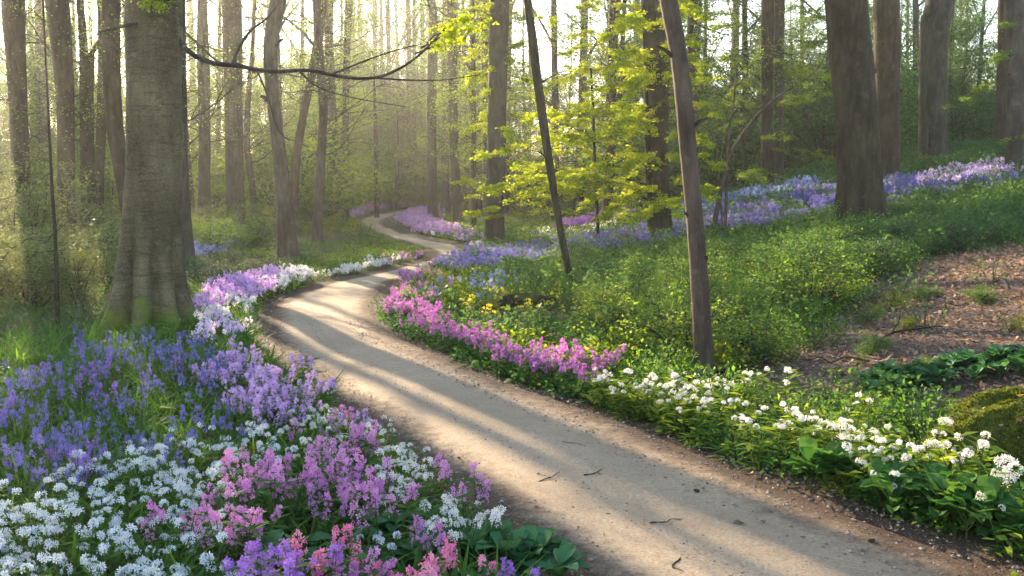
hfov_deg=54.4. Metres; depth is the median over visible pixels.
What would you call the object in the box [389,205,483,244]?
curved lilac drift
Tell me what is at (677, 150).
understorey bush
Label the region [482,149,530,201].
understorey bush
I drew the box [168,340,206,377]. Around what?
bluebell plant
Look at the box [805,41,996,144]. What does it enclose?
understorey bush
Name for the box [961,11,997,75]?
woodland tree
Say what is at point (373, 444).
pink phlox plant
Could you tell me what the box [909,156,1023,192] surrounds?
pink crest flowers
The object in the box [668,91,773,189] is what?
understorey bush
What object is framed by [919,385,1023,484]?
mossy mound
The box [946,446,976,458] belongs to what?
white allium plant
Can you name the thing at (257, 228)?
shrub
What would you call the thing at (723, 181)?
sapling
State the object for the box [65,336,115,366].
bluebell plant
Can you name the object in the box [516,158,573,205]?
understorey bush
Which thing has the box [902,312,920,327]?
seedling
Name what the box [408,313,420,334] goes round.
magenta rocket plant
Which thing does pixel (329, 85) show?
woodland tree
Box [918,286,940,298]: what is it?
seedling
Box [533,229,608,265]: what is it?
bush
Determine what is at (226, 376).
lilac phlox plant
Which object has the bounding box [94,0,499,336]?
beech tree
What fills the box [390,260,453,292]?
purple bend flowers
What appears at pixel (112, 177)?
understorey bush
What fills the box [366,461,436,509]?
pale phlox plant
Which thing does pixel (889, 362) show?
broad leaved plant
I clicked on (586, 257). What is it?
bush
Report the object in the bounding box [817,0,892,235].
woodland tree
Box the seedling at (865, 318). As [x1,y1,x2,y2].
[842,302,890,323]
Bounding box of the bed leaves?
[0,305,540,575]
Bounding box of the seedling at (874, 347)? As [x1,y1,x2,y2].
[852,329,900,355]
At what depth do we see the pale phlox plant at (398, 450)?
5.96 m
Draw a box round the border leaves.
[370,297,1023,542]
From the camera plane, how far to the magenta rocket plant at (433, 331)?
11.72 m
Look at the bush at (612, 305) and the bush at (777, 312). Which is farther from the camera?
the bush at (612, 305)
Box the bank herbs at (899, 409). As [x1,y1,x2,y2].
[407,228,1023,446]
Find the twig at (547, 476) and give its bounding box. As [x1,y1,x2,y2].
[537,472,559,481]
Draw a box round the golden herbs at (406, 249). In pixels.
[107,228,454,341]
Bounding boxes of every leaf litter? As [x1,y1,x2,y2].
[240,295,1023,575]
[631,238,1023,429]
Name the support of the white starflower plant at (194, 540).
on the ground
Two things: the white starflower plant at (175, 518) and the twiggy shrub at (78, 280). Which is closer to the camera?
the white starflower plant at (175, 518)
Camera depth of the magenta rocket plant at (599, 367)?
9.04 m
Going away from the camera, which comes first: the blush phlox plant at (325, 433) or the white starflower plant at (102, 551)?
the white starflower plant at (102, 551)
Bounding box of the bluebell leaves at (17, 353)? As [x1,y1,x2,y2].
[0,297,557,575]
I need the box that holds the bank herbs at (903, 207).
[400,138,1023,450]
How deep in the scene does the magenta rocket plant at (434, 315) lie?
12.45 m
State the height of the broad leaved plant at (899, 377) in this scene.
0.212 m
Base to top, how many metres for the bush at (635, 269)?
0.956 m
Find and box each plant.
[0,370,73,416]
[0,376,51,421]
[0,378,64,421]
[0,387,41,430]
[0,389,69,426]
[0,395,17,429]
[0,397,47,430]
[0,399,42,454]
[0,401,68,443]
[0,408,50,446]
[0,409,56,452]
[0,421,114,474]
[0,430,92,491]
[0,435,62,500]
[0,443,70,501]
[0,452,63,497]
[0,462,82,506]
[0,467,66,507]
[0,478,11,506]
[0,480,39,534]
[0,487,66,543]
[0,499,17,545]
[0,499,82,564]
[0,510,71,569]
[0,511,72,575]
[0,515,43,554]
[0,526,78,575]
[0,528,53,575]
[0,531,11,553]
[0,538,47,574]
[0,538,53,575]
[0,555,37,575]
[0,570,32,575]
[1,401,67,445]
[1,405,45,440]
[1,553,79,575]
[2,361,55,409]
[2,377,52,413]
[2,385,24,408]
[4,548,55,575]
[4,551,132,575]
[7,408,103,469]
[7,552,88,575]
[8,388,96,440]
[10,443,113,499]
[11,354,93,397]
[14,449,119,507]
[14,502,144,575]
[16,362,77,413]
[16,437,120,483]
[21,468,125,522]
[22,451,136,503]
[23,421,118,478]
[25,379,65,416]
[27,477,133,533]
[28,361,48,391]
[28,362,86,411]
[28,425,87,460]
[28,428,106,467]
[29,477,137,533]
[30,447,139,511]
[31,362,99,398]
[31,515,124,560]
[33,428,136,491]
[36,420,110,450]
[37,432,112,471]
[38,367,110,413]
[39,409,111,463]
[40,507,137,575]
[41,444,82,478]
[43,465,125,516]
[44,543,154,575]
[45,390,104,431]
[49,493,99,523]
[50,382,122,420]
[51,369,110,406]
[51,544,196,575]
[54,337,104,370]
[55,349,121,395]
[57,437,133,492]
[58,510,128,560]
[60,364,125,408]
[60,530,162,575]
[62,340,123,380]
[62,448,101,500]
[64,517,144,575]
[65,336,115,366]
[67,478,139,542]
[68,358,101,377]
[70,324,137,360]
[70,346,145,398]
[72,373,103,410]
[72,417,129,452]
[73,343,131,371]
[73,440,114,474]
[75,350,122,380]
[75,393,143,444]
[78,336,140,378]
[80,357,115,392]
[82,417,148,466]
[82,444,147,503]
[89,381,125,422]
[90,398,150,438]
[90,435,160,469]
[91,345,147,383]
[94,455,182,507]
[94,495,183,558]
[97,455,171,513]
[98,355,154,385]
[98,380,181,423]
[99,390,177,445]
[99,437,151,471]
[106,334,158,366]
[106,346,151,386]
[107,435,181,474]
[107,517,201,575]
[110,371,178,411]
[113,350,145,378]
[114,409,213,478]
[114,443,168,496]
[114,447,216,497]
[117,484,173,541]
[119,333,150,357]
[119,545,222,575]
[121,353,181,386]
[121,358,160,388]
[123,327,175,361]
[123,365,165,398]
[123,438,172,469]
[125,459,194,511]
[126,464,233,517]
[127,476,207,532]
[128,337,153,360]
[130,326,163,346]
[133,500,213,564]
[137,346,191,394]
[138,461,204,497]
[138,513,215,562]
[139,345,190,392]
[140,373,192,406]
[140,565,201,575]
[142,437,208,474]
[142,481,235,545]
[143,340,204,366]
[143,343,202,376]
[144,339,188,364]
[144,532,231,571]
[145,388,236,442]
[145,565,161,575]
[146,415,221,479]
[146,487,227,544]
[147,344,178,363]
[147,367,206,402]
[152,458,213,490]
[153,342,210,367]
[156,367,227,421]
[157,335,205,362]
[157,462,249,521]
[158,366,220,405]
[159,555,248,575]
[164,473,230,512]
[164,508,229,560]
[164,509,261,575]
[165,332,199,354]
[165,502,240,547]
[165,531,250,575]
[166,331,214,356]
[166,362,198,392]
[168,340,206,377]
[168,422,215,464]
[168,442,242,490]
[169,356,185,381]
[170,334,227,365]
[172,361,237,407]
[172,460,240,497]
[173,399,259,448]
[176,341,217,376]
[176,353,206,390]
[176,525,229,568]
[179,509,255,573]
[181,501,267,573]
[184,417,284,467]
[185,350,226,388]
[187,365,208,392]
[189,330,216,355]
[189,354,233,380]
[191,386,236,421]
[192,362,212,387]
[193,369,235,396]
[194,403,253,445]
[195,474,264,531]
[196,442,241,468]
[200,368,232,398]
[201,435,248,467]
[202,503,273,563]
[206,356,227,380]
[208,358,240,381]
[211,447,277,518]
[215,350,248,365]
[216,342,245,368]
[219,430,285,485]
[220,363,254,396]
[220,388,253,428]
[221,376,254,407]
[222,538,309,575]
[223,384,254,431]
[224,350,257,380]
[224,555,303,575]
[225,343,260,369]
[226,389,252,423]
[226,442,264,475]
[228,387,272,436]
[229,361,247,386]
[230,431,275,464]
[232,449,296,531]
[232,505,290,566]
[235,350,265,373]
[235,363,266,385]
[236,380,277,420]
[236,423,275,445]
[237,359,261,383]
[237,365,266,409]
[239,447,294,515]
[239,529,299,569]
[242,396,269,426]
[242,429,292,459]
[244,373,258,404]
[244,420,295,453]
[246,401,292,442]
[249,385,276,428]
[249,395,278,427]
[250,378,280,421]
[250,378,285,399]
[254,443,304,495]
[254,538,291,575]
[255,368,283,388]
[255,457,323,534]
[256,363,285,381]
[257,384,296,418]
[261,542,357,575]
[262,363,302,392]
[262,396,294,432]
[263,364,278,385]
[263,388,297,426]
[263,393,281,419]
[263,549,311,567]
[269,421,310,452]
[270,396,308,433]
[273,409,321,445]
[280,522,362,575]
[284,437,345,471]
[286,352,319,384]
[286,417,307,452]
[288,415,327,443]
[290,379,321,415]
[291,399,322,425]
[293,381,322,409]
[294,450,340,528]
[296,457,369,527]
[298,436,335,467]
[301,369,339,411]
[301,437,353,508]
[303,546,345,574]
[304,433,347,462]
[304,481,356,541]
[306,380,337,415]
[306,404,348,435]
[307,407,338,433]
[307,416,334,433]
[307,435,357,484]
[308,525,382,557]
[311,465,372,524]
[311,547,381,575]
[314,546,399,575]
[314,558,367,575]
[317,421,342,445]
[320,404,360,439]
[320,417,355,449]
[320,558,364,575]
[332,407,373,452]
[335,489,385,553]
[336,479,388,542]
[337,420,382,464]
[343,421,376,470]
[346,483,420,534]
[347,447,402,527]
[347,480,430,561]
[347,531,411,566]
[348,419,383,472]
[348,423,373,465]
[348,424,404,446]
[354,544,397,569]
[355,465,440,510]
[359,480,425,510]
[364,444,452,502]
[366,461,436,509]
[368,414,396,442]
[368,438,384,470]
[368,441,424,473]
[368,442,426,475]
[370,570,405,575]
[373,457,442,499]
[374,507,429,532]
[375,446,440,486]
[375,459,440,492]
[378,494,438,535]
[379,296,393,318]
[381,305,394,320]
[381,442,417,476]
[383,296,400,318]
[390,508,491,575]
[390,524,444,572]
[392,306,406,326]
[398,301,410,315]
[399,313,423,339]
[400,303,414,315]
[401,515,450,574]
[406,536,458,575]
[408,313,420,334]
[408,493,519,571]
[411,305,423,317]
[412,308,426,323]
[415,297,430,312]
[417,317,439,344]
[418,561,436,575]
[419,319,443,342]
[423,452,450,494]
[424,291,444,304]
[424,306,442,321]
[426,305,445,317]
[427,321,445,348]
[429,292,442,304]
[430,310,440,329]
[431,459,494,526]
[434,309,450,329]
[434,320,455,347]
[437,324,466,353]
[437,550,499,575]
[438,320,462,345]
[439,500,492,527]
[440,505,533,559]
[446,327,459,353]
[446,512,529,560]
[447,526,471,558]
[455,333,474,356]
[458,531,496,565]
[462,330,481,357]
[466,327,489,350]
[466,335,496,366]
[466,522,505,556]
[475,320,493,335]
[475,530,529,567]
[476,328,493,354]
[478,327,498,345]
[486,332,511,365]
[486,556,540,575]
[488,529,552,575]
[489,344,503,370]
[490,339,516,367]
[491,352,511,373]
[495,342,517,377]
[498,346,521,377]
[499,520,511,539]
[510,339,537,363]
[512,350,542,385]
[518,348,544,375]
[519,525,561,550]
[523,342,542,355]
[526,351,543,386]
[526,545,588,575]
[527,359,552,387]
[528,336,555,358]
[530,534,571,575]
[532,348,549,365]
[534,353,563,385]
[538,357,561,389]
[546,344,569,363]
[548,342,569,365]
[548,347,573,381]
[556,359,584,392]
[559,338,574,357]
[568,339,594,356]
[570,362,595,394]
[571,345,583,379]
[573,349,591,380]
[573,361,595,376]
[581,367,619,403]
[583,350,620,379]
[583,370,617,411]
[586,358,606,375]
[587,362,607,395]
[591,374,614,409]
[591,377,620,411]
[600,351,622,377]
[601,344,628,378]
[601,385,646,419]
[604,378,651,418]
[606,369,647,422]
[618,368,656,404]
[630,381,658,420]
[639,374,657,412]
[648,375,690,414]
[649,383,676,421]
[649,392,691,434]
[652,375,692,416]
[657,391,696,436]
[659,384,698,432]
[661,373,689,409]
[663,370,692,386]
[667,380,702,409]
[670,393,716,444]
[671,379,723,432]
[690,374,732,395]
[693,397,734,442]
[697,384,740,428]
[703,376,744,410]
[714,373,767,409]
[714,413,755,459]
[720,398,748,432]
[734,401,785,446]
[734,416,796,470]
[735,370,763,408]
[753,366,803,406]
[767,423,809,468]
[770,417,841,456]
[774,401,835,442]
[777,407,842,431]
[778,409,824,440]
[780,409,813,445]
[782,436,849,492]
[786,411,824,445]
[787,414,854,451]
[789,442,852,490]
[803,418,862,446]
[807,456,862,489]
[812,442,869,493]
[816,418,868,447]
[822,456,868,492]
[826,392,875,428]
[826,417,865,447]
[833,434,886,495]
[836,425,895,452]
[839,391,896,429]
[839,434,878,503]
[845,377,883,397]
[846,450,897,493]
[847,459,868,476]
[851,367,886,380]
[851,457,907,499]
[853,463,911,509]
[856,424,889,454]
[859,470,907,516]
[860,475,912,520]
[861,367,895,388]
[865,427,900,462]
[868,448,916,472]
[870,361,902,369]
[873,424,902,461]
[875,359,897,378]
[878,374,911,392]
[879,463,913,476]
[882,374,912,393]
[888,439,954,472]
[890,365,918,373]
[891,472,926,506]
[897,369,915,387]
[902,475,924,508]
[904,473,967,522]
[906,356,945,374]
[906,462,955,496]
[907,367,934,387]
[907,367,941,389]
[907,445,971,474]
[911,478,942,502]
[914,366,956,384]
[915,472,976,515]
[917,439,982,479]
[918,358,941,367]
[921,417,975,476]
[922,431,997,470]
[924,429,947,457]
[926,434,1007,482]
[933,485,991,538]
[934,352,958,367]
[935,354,959,366]
[935,369,961,382]
[936,359,962,372]
[944,351,966,372]
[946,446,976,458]
[948,349,986,367]
[953,352,981,364]
[954,349,979,373]
[954,474,1016,536]
[958,365,990,381]
[959,473,1008,527]
[967,487,1023,561]
[968,366,994,377]
[974,359,995,375]
[976,507,1011,544]
[978,356,1001,363]
[978,493,1023,521]
[981,348,1004,364]
[984,344,1013,361]
[988,360,1009,379]
[989,454,1023,495]
[990,465,1023,494]
[992,494,1023,527]
[992,509,1023,543]
[995,491,1021,540]
[997,345,1018,363]
[1000,354,1023,375]
[1001,504,1023,523]
[1010,344,1023,349]
[1016,349,1023,362]
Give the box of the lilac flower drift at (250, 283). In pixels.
[191,264,299,313]
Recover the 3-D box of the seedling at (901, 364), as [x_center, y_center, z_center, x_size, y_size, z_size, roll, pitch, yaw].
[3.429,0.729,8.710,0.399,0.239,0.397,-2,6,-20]
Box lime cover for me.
[106,156,835,235]
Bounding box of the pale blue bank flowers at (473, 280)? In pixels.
[424,269,527,306]
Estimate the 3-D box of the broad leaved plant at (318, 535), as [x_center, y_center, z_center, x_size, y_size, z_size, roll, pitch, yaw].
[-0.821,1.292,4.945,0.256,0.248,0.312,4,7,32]
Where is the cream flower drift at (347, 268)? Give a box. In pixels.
[318,253,401,278]
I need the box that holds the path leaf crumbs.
[277,283,970,571]
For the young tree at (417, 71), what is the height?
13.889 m
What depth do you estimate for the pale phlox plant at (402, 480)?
5.54 m
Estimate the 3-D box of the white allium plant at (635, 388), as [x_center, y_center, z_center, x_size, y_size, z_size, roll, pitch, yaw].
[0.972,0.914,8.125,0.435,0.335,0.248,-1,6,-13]
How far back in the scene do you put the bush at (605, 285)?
13.52 m
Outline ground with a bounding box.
[0,157,1023,575]
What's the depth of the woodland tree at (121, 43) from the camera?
73.09 m
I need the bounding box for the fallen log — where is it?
[496,293,555,308]
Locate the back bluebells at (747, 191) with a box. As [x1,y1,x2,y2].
[674,174,820,212]
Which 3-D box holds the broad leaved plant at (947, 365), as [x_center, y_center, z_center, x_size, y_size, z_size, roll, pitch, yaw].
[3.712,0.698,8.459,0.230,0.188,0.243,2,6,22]
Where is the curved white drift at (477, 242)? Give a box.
[410,229,480,248]
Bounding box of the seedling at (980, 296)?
[973,292,997,304]
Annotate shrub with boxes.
[0,138,88,243]
[0,153,112,259]
[0,161,123,302]
[0,174,91,239]
[0,182,120,297]
[0,223,114,312]
[1,198,119,272]
[12,232,119,311]
[22,187,120,251]
[44,210,98,245]
[48,219,119,285]
[56,182,120,223]
[76,209,118,242]
[82,200,120,242]
[190,193,225,223]
[191,194,225,221]
[191,208,228,239]
[192,199,248,253]
[192,201,253,233]
[192,204,274,245]
[221,194,275,224]
[232,228,276,251]
[233,220,275,237]
[234,221,276,248]
[242,201,307,232]
[253,208,275,228]
[276,204,326,220]
[296,218,328,234]
[340,218,381,241]
[347,217,365,229]
[359,231,388,248]
[529,228,552,239]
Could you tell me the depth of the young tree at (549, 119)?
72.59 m
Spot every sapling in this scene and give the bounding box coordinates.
[42,0,60,333]
[481,68,599,238]
[655,50,832,235]
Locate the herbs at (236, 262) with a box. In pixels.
[0,226,456,338]
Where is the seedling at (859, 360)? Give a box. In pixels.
[852,353,869,364]
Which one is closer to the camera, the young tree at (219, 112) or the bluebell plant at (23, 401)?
the bluebell plant at (23, 401)
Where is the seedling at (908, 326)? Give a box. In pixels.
[892,315,917,333]
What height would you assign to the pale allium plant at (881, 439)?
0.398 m
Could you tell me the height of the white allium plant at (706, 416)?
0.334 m
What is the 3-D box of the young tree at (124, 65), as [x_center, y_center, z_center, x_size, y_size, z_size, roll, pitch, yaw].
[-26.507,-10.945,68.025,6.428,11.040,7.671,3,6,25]
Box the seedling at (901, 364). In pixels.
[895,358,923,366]
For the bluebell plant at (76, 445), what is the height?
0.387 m
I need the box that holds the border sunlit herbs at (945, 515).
[517,358,1023,575]
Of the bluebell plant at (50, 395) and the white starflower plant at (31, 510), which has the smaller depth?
the white starflower plant at (31, 510)
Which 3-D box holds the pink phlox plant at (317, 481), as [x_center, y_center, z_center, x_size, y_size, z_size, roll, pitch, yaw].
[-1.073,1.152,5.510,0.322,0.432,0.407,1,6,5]
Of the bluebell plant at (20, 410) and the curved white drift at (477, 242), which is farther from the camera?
the curved white drift at (477, 242)
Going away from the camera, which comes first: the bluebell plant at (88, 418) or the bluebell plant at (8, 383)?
the bluebell plant at (88, 418)
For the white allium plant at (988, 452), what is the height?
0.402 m
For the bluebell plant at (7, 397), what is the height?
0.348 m
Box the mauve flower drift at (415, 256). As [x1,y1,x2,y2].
[380,250,423,264]
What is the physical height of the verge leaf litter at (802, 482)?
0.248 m
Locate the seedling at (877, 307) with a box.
[868,300,884,315]
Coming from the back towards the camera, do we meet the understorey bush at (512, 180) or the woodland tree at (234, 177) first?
the understorey bush at (512, 180)
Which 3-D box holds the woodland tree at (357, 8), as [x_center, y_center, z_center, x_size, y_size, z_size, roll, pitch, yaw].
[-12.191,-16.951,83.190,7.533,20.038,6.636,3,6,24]
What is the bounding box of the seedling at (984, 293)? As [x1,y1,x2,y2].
[966,285,1009,302]
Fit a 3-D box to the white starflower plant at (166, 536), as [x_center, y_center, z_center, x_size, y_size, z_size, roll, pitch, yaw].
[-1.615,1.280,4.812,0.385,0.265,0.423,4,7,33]
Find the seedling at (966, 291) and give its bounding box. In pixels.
[958,284,995,300]
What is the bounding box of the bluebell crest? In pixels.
[883,166,1023,204]
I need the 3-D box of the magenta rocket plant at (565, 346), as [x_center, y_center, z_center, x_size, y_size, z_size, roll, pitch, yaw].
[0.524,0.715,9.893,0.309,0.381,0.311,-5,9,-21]
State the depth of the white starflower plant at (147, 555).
4.45 m
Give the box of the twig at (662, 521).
[650,518,683,523]
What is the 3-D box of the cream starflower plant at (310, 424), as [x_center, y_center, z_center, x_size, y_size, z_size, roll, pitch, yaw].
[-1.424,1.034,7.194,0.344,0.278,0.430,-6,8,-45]
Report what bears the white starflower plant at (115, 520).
on the ground
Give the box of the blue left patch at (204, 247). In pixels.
[194,233,244,263]
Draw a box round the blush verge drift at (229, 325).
[190,307,252,348]
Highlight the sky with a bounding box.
[0,0,997,169]
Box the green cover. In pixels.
[51,146,910,239]
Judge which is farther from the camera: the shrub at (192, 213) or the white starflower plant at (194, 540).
the shrub at (192, 213)
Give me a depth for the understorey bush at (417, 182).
81.58 m
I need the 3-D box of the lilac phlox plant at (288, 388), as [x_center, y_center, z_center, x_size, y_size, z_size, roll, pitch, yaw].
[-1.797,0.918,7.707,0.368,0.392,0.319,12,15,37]
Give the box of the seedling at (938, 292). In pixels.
[928,288,944,296]
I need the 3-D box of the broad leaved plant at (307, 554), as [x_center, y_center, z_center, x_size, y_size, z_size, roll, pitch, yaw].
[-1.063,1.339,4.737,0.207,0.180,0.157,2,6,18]
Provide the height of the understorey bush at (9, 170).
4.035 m
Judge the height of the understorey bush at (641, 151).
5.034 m
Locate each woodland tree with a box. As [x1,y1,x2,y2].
[0,0,33,154]
[0,0,33,162]
[0,0,83,239]
[0,0,122,212]
[0,0,125,248]
[0,3,56,163]
[1,0,124,223]
[29,0,125,224]
[32,0,125,175]
[33,0,196,188]
[56,0,273,271]
[71,7,125,174]
[75,0,123,99]
[87,0,125,95]
[96,13,195,132]
[102,0,125,216]
[121,2,280,213]
[125,0,208,152]
[185,0,215,167]
[186,0,223,111]
[186,0,262,213]
[186,0,266,223]
[186,0,359,217]
[189,0,293,229]
[191,7,292,170]
[242,0,357,169]
[242,1,264,125]
[243,0,347,191]
[243,0,398,220]
[243,0,416,214]
[245,0,299,125]
[254,0,362,231]
[257,0,421,223]
[260,0,301,265]
[261,0,413,246]
[262,1,310,126]
[268,0,395,124]
[334,0,399,82]
[336,0,403,169]
[337,0,406,163]
[339,0,371,118]
[352,0,414,150]
[352,0,428,159]
[354,0,420,160]
[366,0,438,172]
[370,0,488,221]
[373,0,427,200]
[373,69,379,217]
[380,0,439,201]
[383,0,557,227]
[385,0,406,64]
[386,0,524,217]
[391,0,438,101]
[393,0,438,200]
[394,0,468,214]
[395,111,398,210]
[398,1,460,201]
[405,0,482,208]
[412,0,469,151]
[414,0,481,209]
[415,0,528,218]
[416,0,548,219]
[419,1,482,206]
[423,0,538,216]
[424,0,560,244]
[438,0,561,213]
[462,0,726,242]
[506,0,618,223]
[511,0,570,209]
[512,9,560,145]
[524,0,576,292]
[526,0,608,210]
[528,0,645,222]
[537,13,588,169]
[550,0,672,203]
[559,1,630,149]
[561,9,602,149]
[578,0,683,197]
[635,0,780,162]
[640,0,759,193]
[656,0,715,381]
[669,0,825,182]
[681,0,731,86]
[684,0,741,124]
[701,0,834,185]
[707,2,749,71]
[712,1,760,116]
[720,0,825,164]
[731,0,823,178]
[749,0,872,162]
[750,0,825,156]
[785,0,908,123]
[786,0,826,62]
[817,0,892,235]
[871,0,993,93]
[873,0,902,179]
[900,0,923,85]
[904,0,997,83]
[910,3,997,90]
[918,0,954,167]
[939,0,1023,175]
[948,0,997,117]
[954,0,995,86]
[955,1,989,77]
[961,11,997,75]
[980,5,997,76]
[982,0,1005,143]
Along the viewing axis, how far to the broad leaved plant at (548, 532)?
4.91 m
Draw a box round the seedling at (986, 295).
[967,282,987,300]
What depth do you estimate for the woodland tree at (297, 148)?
35.53 m
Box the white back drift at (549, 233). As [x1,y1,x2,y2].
[518,217,637,237]
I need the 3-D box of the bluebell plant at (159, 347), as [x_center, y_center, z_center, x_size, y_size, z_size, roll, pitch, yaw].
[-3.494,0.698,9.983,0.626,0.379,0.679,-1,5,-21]
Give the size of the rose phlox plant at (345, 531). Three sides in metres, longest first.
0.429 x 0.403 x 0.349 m
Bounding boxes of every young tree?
[0,0,105,197]
[0,23,109,185]
[0,36,34,163]
[0,80,56,154]
[3,4,108,177]
[5,27,113,189]
[74,58,125,204]
[94,51,125,155]
[94,68,125,200]
[110,91,125,205]
[186,21,266,195]
[186,58,223,204]
[187,24,273,210]
[187,45,270,204]
[193,111,224,191]
[210,84,261,171]
[243,60,295,180]
[244,35,314,173]
[251,50,317,177]
[264,99,317,163]
[266,72,318,151]
[285,24,388,199]
[308,41,388,172]
[308,82,372,200]
[309,15,384,157]
[316,87,405,205]
[350,46,404,177]
[351,58,424,196]
[352,102,405,201]
[357,96,404,178]
[362,73,423,172]
[384,119,421,199]
[389,40,441,195]
[402,74,436,160]
[405,85,461,198]
[406,67,462,193]
[409,43,510,204]
[460,64,539,210]
[480,81,530,174]
[511,70,549,173]
[513,65,566,194]
[518,96,575,197]
[523,75,574,191]
[531,56,598,198]
[559,28,632,191]
[572,43,642,205]
[584,33,642,177]
[591,0,710,123]
[600,0,715,140]
[618,19,708,185]
[631,29,726,193]
[669,88,728,192]
[698,43,758,152]
[703,31,760,165]
[715,76,741,152]
[730,13,792,155]
[752,10,809,154]
[752,25,832,160]
[784,12,833,157]
[792,45,825,155]
[816,0,919,111]
[829,3,916,138]
[900,0,947,109]
[902,0,996,142]
[947,0,997,142]
[973,58,995,93]
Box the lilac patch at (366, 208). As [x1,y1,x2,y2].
[349,199,410,218]
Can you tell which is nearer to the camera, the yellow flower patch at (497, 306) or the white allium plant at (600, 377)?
the white allium plant at (600, 377)
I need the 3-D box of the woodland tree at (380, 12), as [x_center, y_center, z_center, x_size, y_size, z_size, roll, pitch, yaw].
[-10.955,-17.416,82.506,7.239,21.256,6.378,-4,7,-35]
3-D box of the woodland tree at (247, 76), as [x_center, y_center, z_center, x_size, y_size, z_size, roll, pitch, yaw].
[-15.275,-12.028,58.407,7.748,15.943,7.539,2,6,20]
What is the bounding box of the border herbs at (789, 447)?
[367,292,1023,546]
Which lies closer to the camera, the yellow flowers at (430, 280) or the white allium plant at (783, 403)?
the white allium plant at (783, 403)
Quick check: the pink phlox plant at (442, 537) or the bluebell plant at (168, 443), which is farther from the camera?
the bluebell plant at (168, 443)
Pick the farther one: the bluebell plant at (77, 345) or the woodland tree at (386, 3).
the woodland tree at (386, 3)
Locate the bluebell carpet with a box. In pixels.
[431,179,836,275]
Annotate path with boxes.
[265,208,1001,575]
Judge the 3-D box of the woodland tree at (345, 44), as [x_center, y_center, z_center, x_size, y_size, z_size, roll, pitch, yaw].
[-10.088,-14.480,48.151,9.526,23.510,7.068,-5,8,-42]
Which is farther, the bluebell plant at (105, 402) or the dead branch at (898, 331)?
the dead branch at (898, 331)
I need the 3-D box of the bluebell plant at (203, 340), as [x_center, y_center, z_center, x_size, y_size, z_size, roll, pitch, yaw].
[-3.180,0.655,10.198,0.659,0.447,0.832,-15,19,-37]
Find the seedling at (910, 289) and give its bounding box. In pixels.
[899,284,934,299]
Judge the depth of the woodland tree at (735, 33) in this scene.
62.04 m
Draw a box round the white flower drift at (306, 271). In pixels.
[179,263,318,340]
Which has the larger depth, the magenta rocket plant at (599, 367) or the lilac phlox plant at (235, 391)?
the magenta rocket plant at (599, 367)
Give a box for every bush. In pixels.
[0,127,55,183]
[0,134,79,198]
[0,149,41,193]
[30,116,214,220]
[30,162,112,204]
[44,154,118,209]
[188,115,399,217]
[188,117,274,217]
[188,124,366,219]
[192,143,289,210]
[218,109,371,218]
[245,134,313,215]
[254,143,388,225]
[273,149,388,214]
[349,138,420,204]
[349,155,370,210]
[352,140,419,197]
[353,156,422,204]
[355,153,393,203]
[361,169,412,210]
[378,145,439,204]
[386,159,451,204]
[403,150,483,210]
[403,161,426,202]
[404,147,483,203]
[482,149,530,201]
[482,173,528,205]
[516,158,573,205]
[516,163,573,203]
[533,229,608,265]
[559,83,717,201]
[559,95,747,208]
[559,124,642,207]
[559,148,594,198]
[560,254,685,327]
[564,287,665,344]
[572,248,609,265]
[575,138,643,208]
[582,273,669,319]
[590,120,740,211]
[599,295,643,325]
[600,307,712,358]
[601,280,683,297]
[603,278,711,343]
[606,256,710,295]
[606,282,780,369]
[608,231,660,255]
[608,286,655,329]
[617,100,759,196]
[619,243,688,287]
[620,276,683,311]
[626,254,667,271]
[626,291,672,327]
[630,270,752,340]
[644,256,731,300]
[646,241,750,297]
[652,262,678,286]
[652,279,752,324]
[653,254,721,280]
[658,227,743,261]
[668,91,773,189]
[668,128,760,184]
[672,278,774,325]
[672,282,823,368]
[673,284,792,343]
[674,62,802,187]
[674,86,749,178]
[677,227,758,267]
[684,236,768,284]
[684,279,753,303]
[703,62,833,160]
[709,271,759,298]
[710,50,918,163]
[710,269,740,288]
[712,242,843,317]
[716,314,785,362]
[718,102,803,179]
[718,248,793,289]
[720,280,800,332]
[727,225,887,293]
[730,221,837,273]
[736,73,833,160]
[738,228,852,279]
[745,238,860,281]
[751,233,818,248]
[754,299,815,338]
[758,284,839,321]
[759,252,878,318]
[768,223,844,255]
[773,51,961,146]
[782,270,878,311]
[784,53,965,156]
[787,100,835,158]
[788,221,873,257]
[791,98,903,149]
[796,200,898,244]
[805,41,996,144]
[813,230,892,275]
[831,239,908,274]
[837,230,933,276]
[839,222,885,245]
[853,210,938,252]
[859,227,925,251]
[900,57,995,144]
[903,66,996,144]
[908,215,998,252]
[947,55,996,141]
[948,51,995,137]
[966,63,995,138]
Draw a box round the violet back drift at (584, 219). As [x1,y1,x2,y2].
[553,207,635,227]
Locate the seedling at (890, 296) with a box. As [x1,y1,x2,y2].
[878,286,917,309]
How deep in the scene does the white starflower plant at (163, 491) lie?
5.33 m
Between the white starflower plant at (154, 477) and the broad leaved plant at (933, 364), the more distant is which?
the broad leaved plant at (933, 364)
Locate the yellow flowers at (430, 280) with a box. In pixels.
[395,249,843,377]
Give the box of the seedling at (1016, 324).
[996,312,1023,332]
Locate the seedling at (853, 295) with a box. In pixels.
[834,282,863,302]
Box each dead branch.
[768,392,833,404]
[792,350,869,362]
[868,316,942,347]
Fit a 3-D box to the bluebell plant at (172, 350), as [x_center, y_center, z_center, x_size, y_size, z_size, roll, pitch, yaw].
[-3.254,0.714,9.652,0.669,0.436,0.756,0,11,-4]
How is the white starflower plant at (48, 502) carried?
on the ground
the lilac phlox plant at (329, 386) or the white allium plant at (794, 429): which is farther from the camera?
the lilac phlox plant at (329, 386)
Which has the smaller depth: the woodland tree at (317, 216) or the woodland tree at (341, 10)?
the woodland tree at (317, 216)
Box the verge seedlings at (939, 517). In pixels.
[240,305,1023,542]
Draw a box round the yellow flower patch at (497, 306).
[459,286,607,335]

